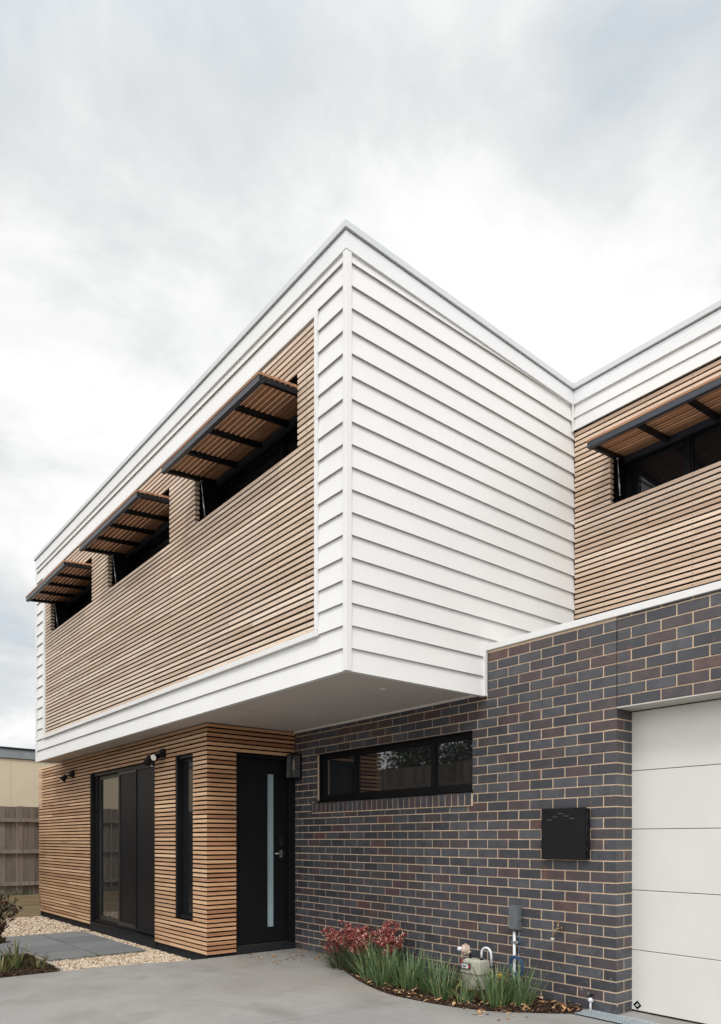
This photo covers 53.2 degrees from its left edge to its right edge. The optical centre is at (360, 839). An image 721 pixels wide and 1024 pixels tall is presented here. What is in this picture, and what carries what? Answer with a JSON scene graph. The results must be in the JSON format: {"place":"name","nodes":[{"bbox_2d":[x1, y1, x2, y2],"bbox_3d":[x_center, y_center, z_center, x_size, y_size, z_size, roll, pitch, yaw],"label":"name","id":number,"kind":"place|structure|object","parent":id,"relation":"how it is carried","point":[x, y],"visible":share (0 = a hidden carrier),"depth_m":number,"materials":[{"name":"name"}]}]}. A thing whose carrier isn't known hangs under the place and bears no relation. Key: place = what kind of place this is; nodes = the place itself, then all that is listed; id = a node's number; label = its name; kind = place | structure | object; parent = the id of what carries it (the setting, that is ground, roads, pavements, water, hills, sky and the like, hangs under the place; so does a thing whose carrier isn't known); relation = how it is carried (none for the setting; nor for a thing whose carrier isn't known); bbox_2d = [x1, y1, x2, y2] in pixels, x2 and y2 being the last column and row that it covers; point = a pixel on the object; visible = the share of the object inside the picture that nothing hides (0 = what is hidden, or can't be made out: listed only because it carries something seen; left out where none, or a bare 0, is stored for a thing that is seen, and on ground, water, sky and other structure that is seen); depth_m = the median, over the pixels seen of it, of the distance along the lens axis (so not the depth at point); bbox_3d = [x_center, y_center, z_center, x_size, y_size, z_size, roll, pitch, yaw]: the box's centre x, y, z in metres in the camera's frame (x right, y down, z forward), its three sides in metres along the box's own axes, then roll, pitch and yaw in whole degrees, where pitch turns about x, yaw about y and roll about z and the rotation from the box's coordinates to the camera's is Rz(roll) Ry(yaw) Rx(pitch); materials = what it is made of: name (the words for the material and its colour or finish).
{"place":"outdoors","nodes":[
{"label":"outdoors","id":0,"kind":"place"},
{"bbox_2d":[0,746,56,806],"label":"neighbour building","id":1,"kind":"structure","parent":0,"point":[19,776],"depth_m":16.75,"materials":[{"name":"beige paint"}]},
{"bbox_2d":[0,931,145,961],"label":"paved path","id":2,"kind":"structure","parent":0,"point":[74,945],"depth_m":9.59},
{"bbox_2d":[5,890,142,960],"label":"weeds","id":3,"kind":"object","parent":2,"relation":"on","point":[22,893],"visible":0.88,"depth_m":13.26,"materials":[{"name":"green plant"}]},
{"bbox_2d":[1,916,189,970],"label":"pebble gravel","id":4,"kind":"structure","parent":0,"point":[33,925],"depth_m":9.34,"materials":[{"name":"beige gravel"}]},
{"bbox_2d":[0,948,411,1023],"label":"driveway","id":5,"kind":"structure","parent":0,"point":[250,988],"depth_m":6.43,"materials":[{"name":"concrete"}]},
{"bbox_2d":[247,949,527,1019],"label":"fallen leaves","id":6,"kind":"object","parent":5,"relation":"on","point":[479,1011],"visible":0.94,"depth_m":5.81,"materials":[{"name":"brown plant"}]},
{"bbox_2d":[12,905,697,1023],"bbox_3d":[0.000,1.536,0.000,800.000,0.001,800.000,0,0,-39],"label":"ground","id":7,"kind":"structure","parent":0,"point":[330,955],"depth_m":9.69,"materials":[{"name":"concrete"}]},
{"bbox_2d":[0,806,41,902],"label":"paling fence","id":8,"kind":"object","parent":7,"relation":"on","point":[19,849],"visible":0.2,"depth_m":13.45,"materials":[{"name":"brown wood"}]},
{"bbox_2d":[26,219,720,1023],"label":"townhouse","id":9,"kind":"structure","parent":7,"relation":"on","point":[418,571],"depth_m":6.76,"materials":[{"name":"white paint"}]},
{"bbox_2d":[59,770,73,782],"bbox_3d":[-4.892,-1.047,12.015,0.258,0.204,0.116,0,0,-1],"label":"security light","id":10,"kind":"object","parent":9,"relation":"attached to","point":[64,777],"visible":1,"depth_m":11.98,"materials":[{"name":"black metal"}]},
{"bbox_2d":[56,563,94,631],"bbox_3d":[-4.205,-3.666,11.054,0.354,0.678,1.966,0,0,-39],"label":"window","id":11,"kind":"structure","parent":9,"relation":"in","point":[64,613],"depth_m":11.72,"materials":[{"name":"black glass"}]},
{"bbox_2d":[90,762,158,939],"bbox_3d":[-3.433,0.144,10.489,0.159,2.357,2.512,0,0,-39],"label":"sliding door","id":12,"kind":"structure","parent":9,"relation":"in","point":[122,800],"depth_m":10.45,"materials":[{"name":"black glass"}]},
{"bbox_2d":[113,495,173,589],"bbox_3d":[-2.583,-3.666,9.058,0.354,0.678,1.965,0,0,-39],"label":"window","id":13,"kind":"structure","parent":9,"relation":"in","point":[123,566],"depth_m":9.67,"materials":[{"name":"black glass"}]},
{"bbox_2d":[143,749,165,766],"bbox_3d":[-2.658,-1.043,9.265,0.180,0.221,0.346,0,0,-39],"label":"security light","id":14,"kind":"object","parent":9,"relation":"attached to","point":[161,753],"visible":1,"depth_m":9.18,"materials":[{"name":"black metal"}]},
{"bbox_2d":[176,753,196,919],"bbox_3d":[-2.103,-0.032,8.838,0.127,2.006,0.494,0,0,-39],"label":"window","id":15,"kind":"structure","parent":9,"relation":"in","point":[184,763],"depth_m":8.95,"materials":[{"name":"black glass"}]},
{"bbox_2d":[201,383,300,522],"bbox_3d":[-0.957,-3.666,7.059,0.354,0.678,1.966,0,0,-39],"label":"window","id":16,"kind":"structure","parent":9,"relation":"in","point":[215,496],"depth_m":7.45,"materials":[{"name":"black glass"}]},
{"bbox_2d":[238,757,285,944],"bbox_3d":[-1.203,0.144,8.865,0.711,2.260,0.106,0,0,-39],"label":"front door","id":17,"kind":"structure","parent":9,"relation":"in","point":[261,782],"depth_m":8.87,"materials":[{"name":"black wood"}]},
{"bbox_2d":[286,754,301,778],"bbox_3d":[-0.828,-0.904,8.986,0.154,0.300,0.124,0,0,-39],"label":"wall lantern","id":18,"kind":"object","parent":9,"relation":"attached to","point":[293,766],"depth_m":8.94,"materials":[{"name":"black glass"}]},
{"bbox_2d":[319,732,472,801],"bbox_3d":[0.352,-0.750,7.837,0.165,0.590,2.528,0,0,-39],"label":"window","id":19,"kind":"structure","parent":9,"relation":"in","point":[441,764],"depth_m":7.71,"materials":[{"name":"black glass"}]},
{"bbox_2d":[509,905,521,983],"bbox_3d":[1.366,0.995,6.358,0.065,0.823,0.112,0,0,-39],"label":"conduit box","id":20,"kind":"object","parent":9,"relation":"attached to","point":[515,918],"visible":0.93,"depth_m":6.34,"materials":[{"name":"grey plastic"}]},
{"bbox_2d":[509,932,523,976],"bbox_3d":[1.369,1.011,6.327,0.042,0.395,0.170,0,0,-39],"label":"cable coil","id":21,"kind":"object","parent":20,"relation":"hanging from","point":[518,959],"visible":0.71,"depth_m":6.32,"materials":[{"name":"plastic"}]},
{"bbox_2d":[551,921,563,941],"bbox_3d":[1.641,0.766,5.991,0.114,0.168,0.061,0,0,-18],"label":"garden tap","id":22,"kind":"object","parent":9,"relation":"attached to","point":[555,930],"visible":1,"depth_m":5.98,"materials":[{"name":"gold metal"}]},
{"bbox_2d":[541,807,589,859],"bbox_3d":[1.695,-0.045,5.957,0.061,0.426,0.446,0,0,-39],"label":"meter box","id":23,"kind":"object","parent":9,"relation":"attached to","point":[565,833],"visible":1,"depth_m":5.93,"materials":[{"name":"black metal"}]},
{"bbox_2d":[541,807,585,859],"bbox_3d":[1.674,-0.045,5.951,0.022,0.426,0.428,0,0,-39],"label":"box door","id":24,"kind":"structure","parent":23,"relation":"in","point":[563,830],"depth_m":5.94,"materials":[{"name":"black metal"}]},
{"bbox_2d":[615,422,720,502],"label":"window","id":25,"kind":"structure","parent":9,"relation":"in","point":[701,449],"depth_m":7.02,"materials":[{"name":"black glass"}]},
{"bbox_2d":[631,698,720,1023],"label":"garage door","id":26,"kind":"structure","parent":9,"relation":"in","point":[676,753],"depth_m":5.48,"materials":[{"name":"paint"}]},
{"bbox_2d":[0,0,720,748],"label":"sky","id":27,"kind":"structure","parent":0,"point":[167,167],"materials":[{"name":"white"}]},
{"bbox_2d":[341,962,582,1013],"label":"bark mulch","id":28,"kind":"object","parent":0,"point":[538,1004],"visible":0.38,"depth_m":6.03,"materials":[{"name":"brown plant"}]},
{"bbox_2d":[308,919,372,969],"bbox_3d":[-0.157,1.133,7.730,0.851,0.526,0.802,0,0,31],"label":"kangaroo paw","id":29,"kind":"object","parent":28,"relation":"on","point":[335,939],"visible":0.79,"depth_m":7.64,"materials":[{"name":"red plant"}]},
{"bbox_2d":[325,924,398,973],"bbox_3d":[0.020,1.137,7.455,0.827,0.518,0.876,0,0,-39],"label":"kangaroo paw","id":30,"kind":"object","parent":28,"relation":"on","point":[361,936],"visible":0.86,"depth_m":7.38,"materials":[{"name":"red plant"}]},
{"bbox_2d":[343,934,400,977],"bbox_3d":[0.091,1.175,7.175,0.734,0.442,0.733,0,0,-17],"label":"strappy plant","id":31,"kind":"object","parent":28,"relation":"on","point":[366,961],"visible":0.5,"depth_m":7.08,"materials":[{"name":"green plant"}]},
{"bbox_2d":[347,946,414,986],"bbox_3d":[0.237,1.189,6.865,0.749,0.414,0.689,0,0,-39],"label":"strappy plant","id":32,"kind":"object","parent":28,"relation":"on","point":[375,977],"visible":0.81,"depth_m":6.76,"materials":[{"name":"green plant"}]},
{"bbox_2d":[359,920,422,972],"bbox_3d":[0.305,1.101,7.268,0.781,0.591,0.754,0,0,-39],"label":"kangaroo paw","id":33,"kind":"object","parent":28,"relation":"on","point":[391,941],"visible":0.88,"depth_m":7.26,"materials":[{"name":"red plant"}]},
{"bbox_2d":[364,947,447,991],"bbox_3d":[0.454,1.192,6.719,0.840,0.407,0.740,0,0,-39],"label":"strappy plant","id":34,"kind":"object","parent":28,"relation":"on","point":[405,980],"visible":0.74,"depth_m":6.60,"materials":[{"name":"green plant"}]},
{"bbox_2d":[405,953,476,995],"bbox_3d":[0.709,1.201,6.451,0.738,0.390,0.648,0,0,6],"label":"strappy plant","id":35,"kind":"object","parent":28,"relation":"on","point":[423,984],"visible":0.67,"depth_m":6.43,"materials":[{"name":"green plant"}]},
{"bbox_2d":[422,966,467,999],"bbox_3d":[0.725,1.240,6.182,0.365,0.312,0.440,0,0,-39],"label":"strappy plant","id":36,"kind":"object","parent":28,"relation":"on","point":[437,990],"visible":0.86,"depth_m":6.15,"materials":[{"name":"green plant"}]},
{"bbox_2d":[445,975,483,1005],"bbox_3d":[0.877,1.266,6.090,0.364,0.260,0.347,0,0,15],"label":"strappy plant","id":37,"kind":"object","parent":28,"relation":"on","point":[464,995],"visible":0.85,"depth_m":6.02,"materials":[{"name":"green plant"}]},
{"bbox_2d":[457,943,506,990],"bbox_3d":[1.088,1.175,6.487,0.171,0.434,0.479,0,0,-39],"label":"gas meter","id":38,"kind":"object","parent":28,"relation":"on","point":[464,949],"visible":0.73,"depth_m":6.48,"materials":[{"name":"beige metal"}]},
{"bbox_2d":[455,960,526,1007],"bbox_3d":[1.164,1.186,5.967,0.662,0.420,0.713,0,0,-39],"label":"strappy plant","id":39,"kind":"object","parent":28,"relation":"on","point":[495,995],"visible":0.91,"depth_m":5.91,"materials":[{"name":"green plant"}]},
{"bbox_2d":[485,963,556,1008],"bbox_3d":[1.344,1.205,5.956,0.532,0.382,0.587,0,0,-39],"label":"strappy plant","id":40,"kind":"object","parent":28,"relation":"on","point":[522,998],"visible":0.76,"depth_m":5.90,"materials":[{"name":"green plant"}]},
{"bbox_2d":[267,1000,695,1023],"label":"driveway","id":41,"kind":"structure","parent":0,"point":[413,1012],"depth_m":5.56,"materials":[{"name":"concrete"}]},
{"bbox_2d":[571,1009,658,1023],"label":"drain grate","id":42,"kind":"object","parent":41,"relation":"on","point":[606,1017],"visible":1,"depth_m":5.54,"materials":[{"name":"metal"}]},
{"bbox_2d":[588,994,593,1010],"bbox_3d":[1.847,1.318,5.772,0.028,0.156,0.044,0,0,-39],"label":"drain riser","id":43,"kind":"object","parent":42,"relation":"on","point":[590,1000],"visible":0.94,"depth_m":5.77,"materials":[{"name":"white plastic"}]},
{"label":"garden soil","id":44,"kind":"structure","parent":0,"visible":0},
{"bbox_2d":[0,954,59,977],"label":"bark mulch","id":45,"kind":"object","parent":44,"relation":"on","point":[47,968],"visible":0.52,"depth_m":7.51,"materials":[{"name":"brown wood"}]},
{"bbox_2d":[0,882,24,943],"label":"bronze shrub","id":46,"kind":"object","parent":45,"relation":"on","point":[14,911],"visible":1,"depth_m":7.89,"materials":[{"name":"brown plant"}]},
{"bbox_2d":[0,942,24,972],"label":"flax plant","id":47,"kind":"object","parent":45,"relation":"on","point":[3,968],"visible":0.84,"depth_m":7.39,"materials":[{"name":"green plant"}]},
{"bbox_2d":[1,933,38,970],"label":"flax plant","id":48,"kind":"object","parent":45,"relation":"on","point":[15,961],"visible":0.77,"depth_m":7.59,"materials":[{"name":"green plant"}]},
{"bbox_2d":[21,951,48,968],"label":"flax plant","id":49,"kind":"object","parent":44,"relation":"on","point":[37,964],"visible":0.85,"depth_m":7.60,"materials":[{"name":"green plant"}]},
{"label":"gravel bed","id":50,"kind":"structure","parent":0,"visible":0},
{"bbox_2d":[1,894,39,917],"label":"retaining wall","id":51,"kind":"structure","parent":50,"relation":"on","point":[30,904],"depth_m":13.38,"materials":[{"name":"beige wood"}]},
{"bbox_2d":[28,952,62,970],"bbox_3d":[-3.541,1.420,8.055,0.026,0.152,1.352,0,0,-38],"label":"garden edging","id":52,"kind":"object","parent":50,"relation":"on","point":[56,966],"visible":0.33,"depth_m":7.86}
]}

